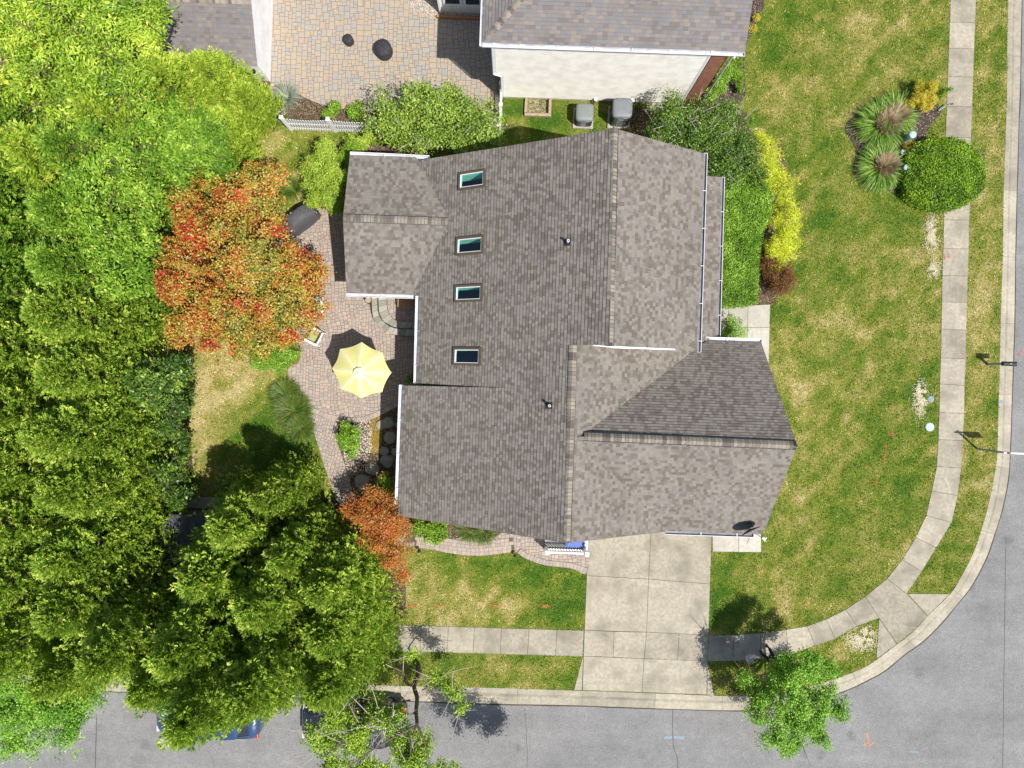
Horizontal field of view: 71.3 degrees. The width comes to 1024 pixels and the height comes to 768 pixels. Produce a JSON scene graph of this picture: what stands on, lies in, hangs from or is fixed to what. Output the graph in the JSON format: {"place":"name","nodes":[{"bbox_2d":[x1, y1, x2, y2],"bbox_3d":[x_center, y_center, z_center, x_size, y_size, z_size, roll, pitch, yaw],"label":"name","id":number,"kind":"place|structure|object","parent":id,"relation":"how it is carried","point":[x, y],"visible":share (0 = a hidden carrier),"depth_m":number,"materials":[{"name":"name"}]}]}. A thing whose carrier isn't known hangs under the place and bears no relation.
{"place":"outdoors","nodes":[
{"label":"outdoors","id":0,"kind":"place"},
{"bbox_2d":[0,0,405,617],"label":"woodland floor","id":1,"kind":"structure","parent":0,"point":[338,506],"depth_m":33.99,"materials":[{"name":"brown soil"}]},
{"bbox_2d":[0,144,58,249],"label":"cypress tree","id":2,"kind":"object","parent":1,"relation":"on","point":[8,187],"visible":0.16,"depth_m":27.80,"materials":[{"name":"green plant"}]},
{"bbox_2d":[0,189,65,294],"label":"cypress tree","id":3,"kind":"object","parent":1,"relation":"on","point":[9,236],"visible":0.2,"depth_m":27.87,"materials":[{"name":"green plant"}]},
{"bbox_2d":[0,86,69,191],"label":"cypress tree","id":4,"kind":"object","parent":1,"relation":"on","point":[7,118],"visible":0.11,"depth_m":27.35,"materials":[{"name":"green plant"}]},
{"bbox_2d":[0,244,117,355],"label":"cypress tree","id":5,"kind":"object","parent":1,"relation":"on","point":[11,293],"visible":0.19,"depth_m":27.97,"materials":[{"name":"green plant"}]},
{"bbox_2d":[0,514,123,627],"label":"cypress tree","id":6,"kind":"object","parent":1,"relation":"on","point":[14,583],"visible":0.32,"depth_m":27.81,"materials":[{"name":"green plant"}]},
{"bbox_2d":[0,341,137,455],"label":"cypress tree","id":7,"kind":"object","parent":1,"relation":"on","point":[10,406],"visible":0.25,"depth_m":27.98,"materials":[{"name":"green plant"}]},
{"bbox_2d":[0,456,141,572],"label":"cypress tree","id":8,"kind":"object","parent":1,"relation":"on","point":[11,516],"visible":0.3,"depth_m":28.08,"materials":[{"name":"green plant"}]},
{"bbox_2d":[0,288,142,409],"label":"cypress tree","id":9,"kind":"object","parent":1,"relation":"on","point":[13,347],"visible":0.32,"depth_m":28.08,"materials":[{"name":"green plant"}]},
{"bbox_2d":[0,566,143,688],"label":"cypress tree","id":10,"kind":"object","parent":1,"relation":"on","point":[24,651],"visible":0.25,"depth_m":27.48,"materials":[{"name":"green plant"}]},
{"bbox_2d":[0,397,148,522],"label":"cypress tree","id":11,"kind":"object","parent":1,"relation":"on","point":[11,462],"visible":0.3,"depth_m":27.92,"materials":[{"name":"green plant"}]},
{"bbox_2d":[0,114,175,232],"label":"cypress tree","id":12,"kind":"object","parent":1,"relation":"on","point":[16,146],"visible":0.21,"depth_m":26.75,"materials":[{"name":"green plant"}]},
{"bbox_2d":[0,0,179,125],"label":"lime tree","id":13,"kind":"object","parent":1,"relation":"on","point":[90,47],"visible":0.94,"depth_m":26.70,"materials":[{"name":"green plant"}]},
{"bbox_2d":[23,227,178,344],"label":"cypress tree","id":14,"kind":"object","parent":1,"relation":"on","point":[46,261],"visible":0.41,"depth_m":27.54,"materials":[{"name":"green plant"}]},
{"bbox_2d":[14,371,191,490],"bbox_3d":[-17.450,2.084,29.782,5.592,8.437,5.445,24,90,0],"label":"cypress tree","id":15,"kind":"object","parent":1,"relation":"on","point":[40,436],"visible":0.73,"depth_m":28.53,"materials":[{"name":"green plant"}]},
{"bbox_2d":[23,181,182,293],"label":"cypress tree","id":16,"kind":"object","parent":1,"relation":"on","point":[46,210],"visible":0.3,"depth_m":27.18,"materials":[{"name":"green plant"}]},
{"bbox_2d":[19,277,188,373],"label":"cypress tree","id":17,"kind":"object","parent":1,"relation":"on","point":[43,312],"visible":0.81,"depth_m":28.57,"materials":[{"name":"green plant"}]},
{"bbox_2d":[29,517,180,646],"bbox_3d":[-16.694,8.503,29.566,5.445,8.869,5.592,-24,90,0],"label":"cypress tree","id":18,"kind":"object","parent":1,"relation":"on","point":[53,616],"visible":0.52,"depth_m":27.52,"materials":[{"name":"green plant"}]},
{"bbox_2d":[30,116,185,233],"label":"cypress tree","id":19,"kind":"object","parent":1,"relation":"on","point":[53,139],"visible":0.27,"depth_m":26.86,"materials":[{"name":"green plant"}]},
{"bbox_2d":[28,474,189,600],"bbox_3d":[-17.260,6.856,29.999,5.973,8.004,5.816,44,90,0],"label":"cypress tree","id":20,"kind":"object","parent":1,"relation":"on","point":[52,564],"visible":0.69,"depth_m":28.78,"materials":[{"name":"green plant"}]},
{"bbox_2d":[32,320,193,426],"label":"cypress tree","id":21,"kind":"object","parent":1,"relation":"on","point":[54,375],"visible":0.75,"depth_m":28.64,"materials":[{"name":"green plant"}]},
{"bbox_2d":[31,422,197,531],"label":"cypress tree","id":22,"kind":"object","parent":1,"relation":"on","point":[56,493],"visible":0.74,"depth_m":28.87,"materials":[{"name":"green plant"}]},
{"bbox_2d":[74,554,217,688],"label":"cypress tree","id":23,"kind":"object","parent":1,"relation":"on","point":[105,659],"visible":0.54,"depth_m":26.90,"materials":[{"name":"green plant"}]},
{"bbox_2d":[64,86,233,223],"bbox_3d":[-15.984,-10.445,30.155,5.892,7.692,5.992,17,90,0],"label":"cypress tree","id":24,"kind":"object","parent":1,"relation":"on","point":[83,109],"visible":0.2,"depth_m":27.37,"materials":[{"name":"green plant"}]},
{"bbox_2d":[119,348,200,514],"bbox_3d":[-15.221,2.072,31.684,2.699,4.703,7.516,2,90,0],"label":"holly shrub","id":25,"kind":"object","parent":1,"relation":"on","point":[168,400],"visible":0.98,"depth_m":31.01,"materials":[{"name":"green plant"}]},
{"bbox_2d":[131,42,259,171],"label":"cypress tree","id":26,"kind":"object","parent":1,"relation":"on","point":[169,71],"visible":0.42,"depth_m":29.13,"materials":[{"name":"green plant"}]},
{"bbox_2d":[158,497,232,562],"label":"shed","id":27,"kind":"structure","parent":1,"relation":"on","point":[184,524],"depth_m":31.99,"materials":[{"name":"grey"}]},
{"bbox_2d":[132,0,272,80],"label":"shed","id":28,"kind":"structure","parent":1,"relation":"on","point":[240,29],"depth_m":31.78,"materials":[{"name":"grey"}]},
{"bbox_2d":[173,96,263,193],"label":"cypress tree","id":29,"kind":"object","parent":1,"relation":"on","point":[235,141],"visible":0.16,"depth_m":32.27,"materials":[{"name":"green plant"}]},
{"bbox_2d":[140,555,299,690],"bbox_3d":[-12.088,9.700,29.025,5.846,9.951,5.692,-3,90,0],"label":"cypress tree","id":30,"kind":"object","parent":1,"relation":"on","point":[166,662],"visible":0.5,"depth_m":26.34,"materials":[{"name":"green plant"}]},
{"bbox_2d":[168,491,281,618],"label":"cypress tree","id":31,"kind":"object","parent":1,"relation":"on","point":[195,582],"visible":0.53,"depth_m":28.12,"materials":[{"name":"green plant"}]},
{"bbox_2d":[201,458,319,558],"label":"cypress tree","id":32,"kind":"object","parent":1,"relation":"on","point":[228,518],"visible":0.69,"depth_m":29.30,"materials":[{"name":"green plant"}]},
{"bbox_2d":[227,518,345,641],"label":"cypress tree","id":33,"kind":"object","parent":1,"relation":"on","point":[255,611],"visible":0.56,"depth_m":27.60,"materials":[{"name":"green plant"}]},
{"bbox_2d":[260,490,365,582],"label":"cypress tree","id":34,"kind":"object","parent":1,"relation":"on","point":[280,563],"visible":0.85,"depth_m":29.66,"materials":[{"name":"green plant"}]},
{"bbox_2d":[298,508,402,617],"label":"cypress tree","id":35,"kind":"object","parent":1,"relation":"on","point":[321,595],"visible":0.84,"depth_m":29.46,"materials":[{"name":"green plant"}]},
{"bbox_2d":[300,551,416,665],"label":"cypress tree","id":36,"kind":"object","parent":1,"relation":"on","point":[323,646],"visible":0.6,"depth_m":28.85,"materials":[{"name":"green plant"}]},
{"bbox_2d":[309,412,357,507],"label":"side path","id":37,"kind":"structure","parent":0,"point":[328,459],"depth_m":33.98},
{"bbox_2d":[264,209,421,417],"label":"patio","id":38,"kind":"structure","parent":0,"point":[365,319],"depth_m":33.97,"materials":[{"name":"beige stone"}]},
{"bbox_2d":[282,203,321,236],"bbox_3d":[-9.892,-7.743,33.385,1.762,1.210,0.812,-37,90,0],"label":"covered grill","id":39,"kind":"object","parent":38,"relation":"on","point":[301,219],"visible":0.79,"depth_m":32.99,"materials":[{"name":"grey fabric"}]},
{"bbox_2d":[332,342,391,397],"bbox_3d":[-6.732,-0.612,32.530,2.535,2.880,2.312,25,90,0],"label":"umbrella","id":40,"kind":"object","parent":38,"relation":"on","point":[361,370],"visible":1,"depth_m":31.67,"materials":[{"name":"yellow fabric"}]},
{"bbox_2d":[372,297,414,335],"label":"steps","id":41,"kind":"structure","parent":38,"relation":"on","point":[407,329],"depth_m":33.74,"materials":[{"name":"beige stone"}]},
{"bbox_2d":[269,0,502,124],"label":"neighbour patio","id":42,"kind":"structure","parent":0,"point":[360,21],"depth_m":33.98,"materials":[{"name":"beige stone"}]},
{"bbox_2d":[396,533,588,573],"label":"front path","id":43,"kind":"structure","parent":0,"point":[562,557],"depth_m":33.97,"materials":[{"name":"beige stone"}]},
{"bbox_2d":[414,537,514,555],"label":"path edging joints","id":44,"kind":"object","parent":43,"relation":"on","point":[512,546],"visible":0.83,"depth_m":33.97,"materials":[{"name":"grey concrete"}]},
{"bbox_2d":[415,534,513,555],"bbox_3d":[-2.272,7.666,33.962,4.699,0.001,0.963,2,90,0],"label":"path edging","id":45,"kind":"object","parent":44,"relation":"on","point":[475,551],"visible":0.88,"depth_m":33.96,"materials":[{"name":"beige stone"}]},
{"bbox_2d":[0,0,1023,767],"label":"road","id":46,"kind":"structure","parent":0,"point":[948,692],"depth_m":34.13,"materials":[{"name":"grey asphalt"}]},
{"bbox_2d":[156,706,263,740],"bbox_3d":[-14.209,15.576,33.365,4.914,1.510,2.180,2,90,0],"label":"parked car","id":47,"kind":"object","parent":46,"relation":"on","point":[251,731],"visible":0.24,"depth_m":33.07,"materials":[{"name":"blue paint"}]},
{"bbox_2d":[302,697,407,748],"bbox_3d":[-7.406,15.855,33.275,4.891,1.690,2.300,2,90,0],"label":"parked car","id":48,"kind":"object","parent":46,"relation":"on","point":[307,714],"visible":0.1,"depth_m":33.16,"materials":[{"name":"black paint"}]},
{"bbox_2d":[2,0,1021,709],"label":"kerb","id":49,"kind":"structure","parent":46,"relation":"on","point":[928,624],"depth_m":34.12,"materials":[{"name":"concrete"}]},
{"bbox_2d":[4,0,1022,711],"bbox_3d":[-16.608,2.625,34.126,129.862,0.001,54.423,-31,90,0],"label":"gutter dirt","id":50,"kind":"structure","parent":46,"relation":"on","point":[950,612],"depth_m":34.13,"materials":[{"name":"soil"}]},
{"bbox_2d":[17,0,1008,695],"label":"lawn","id":51,"kind":"structure","parent":0,"point":[905,292],"depth_m":34.00,"materials":[{"name":"green plant"}]},
{"bbox_2d":[0,671,111,767],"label":"street tree","id":52,"kind":"object","parent":51,"relation":"on","point":[16,707],"visible":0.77,"depth_m":29.13,"materials":[{"name":"green plant"}]},
{"bbox_2d":[24,583,172,706],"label":"cypress tree","id":53,"kind":"object","parent":51,"relation":"on","point":[51,680],"visible":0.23,"depth_m":27.16,"materials":[{"name":"green plant"}]},
{"bbox_2d":[61,185,173,305],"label":"broadleaf tree","id":54,"kind":"object","parent":51,"relation":"on","point":[127,236],"visible":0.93,"depth_m":28.33,"materials":[{"name":"green plant"}]},
{"bbox_2d":[55,101,182,215],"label":"broadleaf tree","id":55,"kind":"object","parent":51,"relation":"on","point":[115,160],"visible":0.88,"depth_m":27.73,"materials":[{"name":"green plant"}]},
{"bbox_2d":[120,85,239,190],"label":"broadleaf tree","id":56,"kind":"object","parent":51,"relation":"on","point":[198,142],"visible":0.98,"depth_m":28.50,"materials":[{"name":"green plant"}]},
{"bbox_2d":[123,600,236,719],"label":"cypress tree","id":57,"kind":"object","parent":51,"relation":"on","point":[145,691],"visible":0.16,"depth_m":25.71,"materials":[{"name":"green plant"}]},
{"bbox_2d":[180,45,274,149],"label":"cypress tree","id":58,"kind":"object","parent":51,"relation":"on","point":[211,64],"visible":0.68,"depth_m":30.50,"materials":[{"name":"green plant"}]},
{"bbox_2d":[155,578,304,752],"bbox_3d":[-11.191,11.581,28.485,5.816,11.033,5.973,41,90,0],"label":"cypress tree","id":59,"kind":"object","parent":51,"relation":"on","point":[197,703],"visible":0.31,"depth_m":25.15,"materials":[{"name":"green plant"}]},
{"bbox_2d":[149,156,337,365],"bbox_3d":[-11.938,-5.145,31.160,7.980,5.691,8.936,-16,90,0],"label":"maple tree","id":60,"kind":"object","parent":51,"relation":"on","point":[236,266],"visible":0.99,"depth_m":29.97,"materials":[{"name":"orange plant"}]},
{"bbox_2d":[225,76,287,138],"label":"cypress tree","id":61,"kind":"object","parent":51,"relation":"on","point":[252,96],"visible":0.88,"depth_m":32.39,"materials":[{"name":"green plant"}]},
{"bbox_2d":[248,339,302,376],"bbox_3d":[-11.134,-1.302,33.438,2.670,1.172,2.047,2,90,0],"label":"green mound","id":62,"kind":"object","parent":51,"relation":"on","point":[274,356],"visible":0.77,"depth_m":33.27,"materials":[{"name":"green plant"}]},
{"bbox_2d":[247,450,329,520],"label":"cypress tree","id":63,"kind":"object","parent":51,"relation":"on","point":[266,499],"visible":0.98,"depth_m":30.47,"materials":[{"name":"green plant"}]},
{"bbox_2d":[219,578,359,729],"bbox_3d":[-9.241,11.133,28.917,5.692,10.167,5.846,41,90,0],"label":"cypress tree","id":64,"kind":"object","parent":51,"relation":"on","point":[244,698],"visible":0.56,"depth_m":26.41,"materials":[{"name":"green plant"}]},
{"bbox_2d":[265,374,317,443],"bbox_3d":[-10.396,1.257,33.770,2.216,0.380,3.586,-33,90,0],"label":"grass clump","id":65,"kind":"object","parent":51,"relation":"on","point":[291,421],"visible":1,"depth_m":33.80,"materials":[{"name":"green plant"}]},
{"bbox_2d":[294,598,405,713],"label":"cypress tree","id":66,"kind":"object","parent":51,"relation":"on","point":[326,694],"visible":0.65,"depth_m":28.66,"materials":[{"name":"green plant"}]},
{"bbox_2d":[306,142,432,211],"bbox_3d":[-6.677,-9.749,33.994,6.242,0.001,3.504,2,90,0],"label":"soil bed","id":67,"kind":"object","parent":51,"relation":"on","point":[380,148],"visible":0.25,"depth_m":33.99,"materials":[{"name":"brown soil"}]},
{"bbox_2d":[297,133,347,218],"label":"bright conifer","id":68,"kind":"object","parent":67,"relation":"on","point":[328,170],"visible":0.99,"depth_m":31.98,"materials":[{"name":"green plant"}]},
{"bbox_2d":[331,138,358,214],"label":"shaded conifer","id":69,"kind":"object","parent":67,"relation":"on","point":[348,147],"visible":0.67,"depth_m":32.46,"materials":[{"name":"green plant"}]},
{"bbox_2d":[336,407,416,524],"bbox_3d":[-5.970,3.626,33.988,5.041,0.001,6.744,2,90,0],"label":"soil bed","id":70,"kind":"object","parent":51,"relation":"on","point":[377,456],"visible":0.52,"depth_m":33.99,"materials":[{"name":"brown soil"}]},
{"bbox_2d":[340,420,370,478],"bbox_3d":[-7.430,3.080,33.984,1.557,0.001,3.002,2,90,0],"label":"gravel base","id":71,"kind":"object","parent":70,"relation":"on","point":[361,452],"visible":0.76,"depth_m":33.98,"materials":[{"name":"beige gravel"}]},
{"bbox_2d":[343,419,371,480],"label":"pebbles","id":72,"kind":"object","parent":71,"relation":"on","point":[365,444],"visible":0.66,"depth_m":33.97,"materials":[{"name":"gravel"}]},
{"bbox_2d":[334,417,362,458],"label":"shrub","id":73,"kind":"object","parent":72,"relation":"on","point":[346,439],"visible":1,"depth_m":33.23,"materials":[{"name":"green plant"}]},
{"bbox_2d":[335,479,415,587],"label":"maple tree","id":74,"kind":"object","parent":70,"relation":"on","point":[391,520],"visible":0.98,"depth_m":31.18,"materials":[{"name":"orange plant"}]},
{"bbox_2d":[279,639,475,767],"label":"street tree","id":75,"kind":"object","parent":51,"relation":"on","point":[406,752],"visible":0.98,"depth_m":29.36,"materials":[{"name":"green plant"}]},
{"bbox_2d":[259,81,514,129],"bbox_3d":[-6.082,-12.439,33.988,12.408,0.001,2.016,10,90,0],"label":"soil bed","id":76,"kind":"object","parent":51,"relation":"on","point":[307,110],"visible":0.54,"depth_m":33.99,"materials":[{"name":"brown soil"}]},
{"bbox_2d":[360,69,507,155],"bbox_3d":[-3.503,-11.697,32.121,6.746,3.788,3.845,2,90,0],"label":"magnolia shrub","id":77,"kind":"object","parent":76,"relation":"on","point":[447,111],"visible":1,"depth_m":31.40,"materials":[{"name":"green plant"}]},
{"bbox_2d":[279,115,499,137],"bbox_3d":[-5.560,-11.949,33.160,10.056,1.680,0.199,2,90,0],"label":"picket fence","id":78,"kind":"object","parent":51,"relation":"on","point":[330,124],"visible":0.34,"depth_m":33.19,"materials":[{"name":"white paint"}]},
{"bbox_2d":[399,520,500,542],"bbox_3d":[-2.832,6.869,33.963,5.207,0.001,1.279,-6,90,0],"label":"soil bed","id":79,"kind":"object","parent":51,"relation":"on","point":[451,534],"visible":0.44,"depth_m":33.96,"materials":[{"name":"brown soil"}]},
{"bbox_2d":[411,519,447,546],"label":"shrub","id":80,"kind":"object","parent":79,"relation":"on","point":[420,527],"visible":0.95,"depth_m":33.45,"materials":[{"name":"green plant"}]},
{"bbox_2d":[451,525,499,546],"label":"grass clump","id":81,"kind":"object","parent":79,"relation":"on","point":[475,534],"visible":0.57,"depth_m":33.81,"materials":[{"name":"green plant"}]},
{"bbox_2d":[343,129,796,556],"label":"house","id":82,"kind":"structure","parent":51,"relation":"on","point":[565,293],"depth_m":28.22,"materials":[{"name":"grey"}]},
{"bbox_2d":[573,103,593,128],"bbox_3d":[3.381,-12.619,33.534,0.960,0.932,0.960,2,90,0],"label":"air conditioner","id":83,"kind":"object","parent":51,"relation":"on","point":[583,114],"visible":1,"depth_m":33.11,"materials":[{"name":"metal"}]},
{"bbox_2d":[437,0,752,104],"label":"house","id":84,"kind":"structure","parent":51,"relation":"on","point":[641,51],"depth_m":28.53,"materials":[{"name":"grey"}]},
{"bbox_2d":[607,98,632,128],"bbox_3d":[5.071,-12.667,33.334,1.040,1.332,1.040,2,90,0],"label":"air conditioner","id":85,"kind":"object","parent":51,"relation":"on","point":[619,113],"visible":1,"depth_m":32.71,"materials":[{"name":"metal"}]},
{"bbox_2d":[630,104,792,305],"bbox_3d":[9.374,-8.554,33.988,8.092,0.001,9.630,2,90,0],"label":"soil bed","id":86,"kind":"object","parent":51,"relation":"on","point":[640,115],"visible":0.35,"depth_m":33.99,"materials":[{"name":"brown soil"}]},
{"bbox_2d":[637,83,774,192],"bbox_3d":[8.648,-10.805,32.166,6.263,3.685,4.570,2,90,0],"label":"holly shrub","id":87,"kind":"object","parent":86,"relation":"on","point":[714,135],"visible":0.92,"depth_m":31.20,"materials":[{"name":"green plant"}]},
{"bbox_2d":[721,172,774,309],"bbox_3d":[10.566,-6.587,33.083,2.787,1.872,6.387,2,90,0],"label":"clipped hedge","id":88,"kind":"object","parent":86,"relation":"on","point":[751,263],"visible":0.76,"depth_m":32.33,"materials":[{"name":"green plant"}]},
{"bbox_2d":[741,127,802,211],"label":"golden cypress","id":89,"kind":"object","parent":86,"relation":"on","point":[777,178],"visible":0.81,"depth_m":32.14,"materials":[{"name":"yellow plant"}]},
{"bbox_2d":[759,259,798,296],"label":"barberry shrub","id":90,"kind":"object","parent":86,"relation":"on","point":[784,278],"visible":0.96,"depth_m":33.01,"materials":[{"name":"brown plant"}]},
{"bbox_2d":[757,203,805,273],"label":"golden cypress","id":91,"kind":"object","parent":86,"relation":"on","point":[786,243],"visible":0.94,"depth_m":32.40,"materials":[{"name":"yellow plant"}]},
{"bbox_2d":[696,0,763,109],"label":"mulch bed","id":92,"kind":"object","parent":51,"relation":"on","point":[757,7],"visible":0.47,"depth_m":33.97,"materials":[{"name":"brown soil"}]},
{"bbox_2d":[703,61,734,104],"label":"bed shrub","id":93,"kind":"object","parent":92,"relation":"on","point":[721,83],"visible":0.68,"depth_m":32.93,"materials":[{"name":"green plant"}]},
{"bbox_2d":[702,305,769,551],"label":"side walk","id":94,"kind":"structure","parent":51,"relation":"on","point":[756,316],"depth_m":33.98,"materials":[{"name":"concrete"}]},
{"bbox_2d":[721,311,750,337],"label":"round shrub","id":95,"kind":"object","parent":94,"relation":"on","point":[730,329],"visible":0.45,"depth_m":32.79,"materials":[{"name":"green plant"}]},
{"bbox_2d":[735,645,853,763],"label":"street tree","id":96,"kind":"object","parent":51,"relation":"on","point":[799,719],"visible":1,"depth_m":30.55,"materials":[{"name":"green plant"}]},
{"bbox_2d":[845,95,984,201],"bbox_3d":[19.184,-11.219,33.966,6.716,0.001,5.083,2,90,0],"label":"mulch bed","id":97,"kind":"object","parent":51,"relation":"on","point":[927,120],"visible":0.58,"depth_m":33.97,"materials":[{"name":"brown soil"}]},
{"bbox_2d":[852,139,906,196],"bbox_3d":[17.443,-10.222,33.542,2.827,0.837,2.894,2,90,0],"label":"grass clump","id":98,"kind":"object","parent":97,"relation":"on","point":[878,167],"visible":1,"depth_m":33.55,"materials":[{"name":"green plant"}]},
{"bbox_2d":[850,89,923,151],"bbox_3d":[17.703,-12.398,33.527,3.544,0.865,3.042,-23,90,0],"label":"grass clump","id":99,"kind":"object","parent":97,"relation":"on","point":[881,121],"visible":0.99,"depth_m":33.52,"materials":[{"name":"green plant"}]},
{"bbox_2d":[901,78,940,112],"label":"gold shrub","id":100,"kind":"object","parent":97,"relation":"on","point":[928,92],"visible":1,"depth_m":33.15,"materials":[{"name":"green plant"}]},
{"bbox_2d":[897,135,988,213],"bbox_3d":[20.201,-9.825,33.370,4.072,1.347,3.672,2,90,0],"label":"round bush","id":101,"kind":"object","parent":97,"relation":"on","point":[965,152],"visible":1,"depth_m":33.06,"materials":[{"name":"green plant"}]},
{"bbox_2d":[287,0,975,695],"bbox_3d":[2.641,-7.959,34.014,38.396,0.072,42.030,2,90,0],"label":"pavement","id":102,"kind":"structure","parent":0,"point":[901,614],"depth_m":33.98,"materials":[{"name":"concrete"}]},
{"bbox_2d":[574,532,713,695],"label":"driveway","id":103,"kind":"structure","parent":0,"point":[614,602],"depth_m":33.98,"materials":[{"name":"concrete"}]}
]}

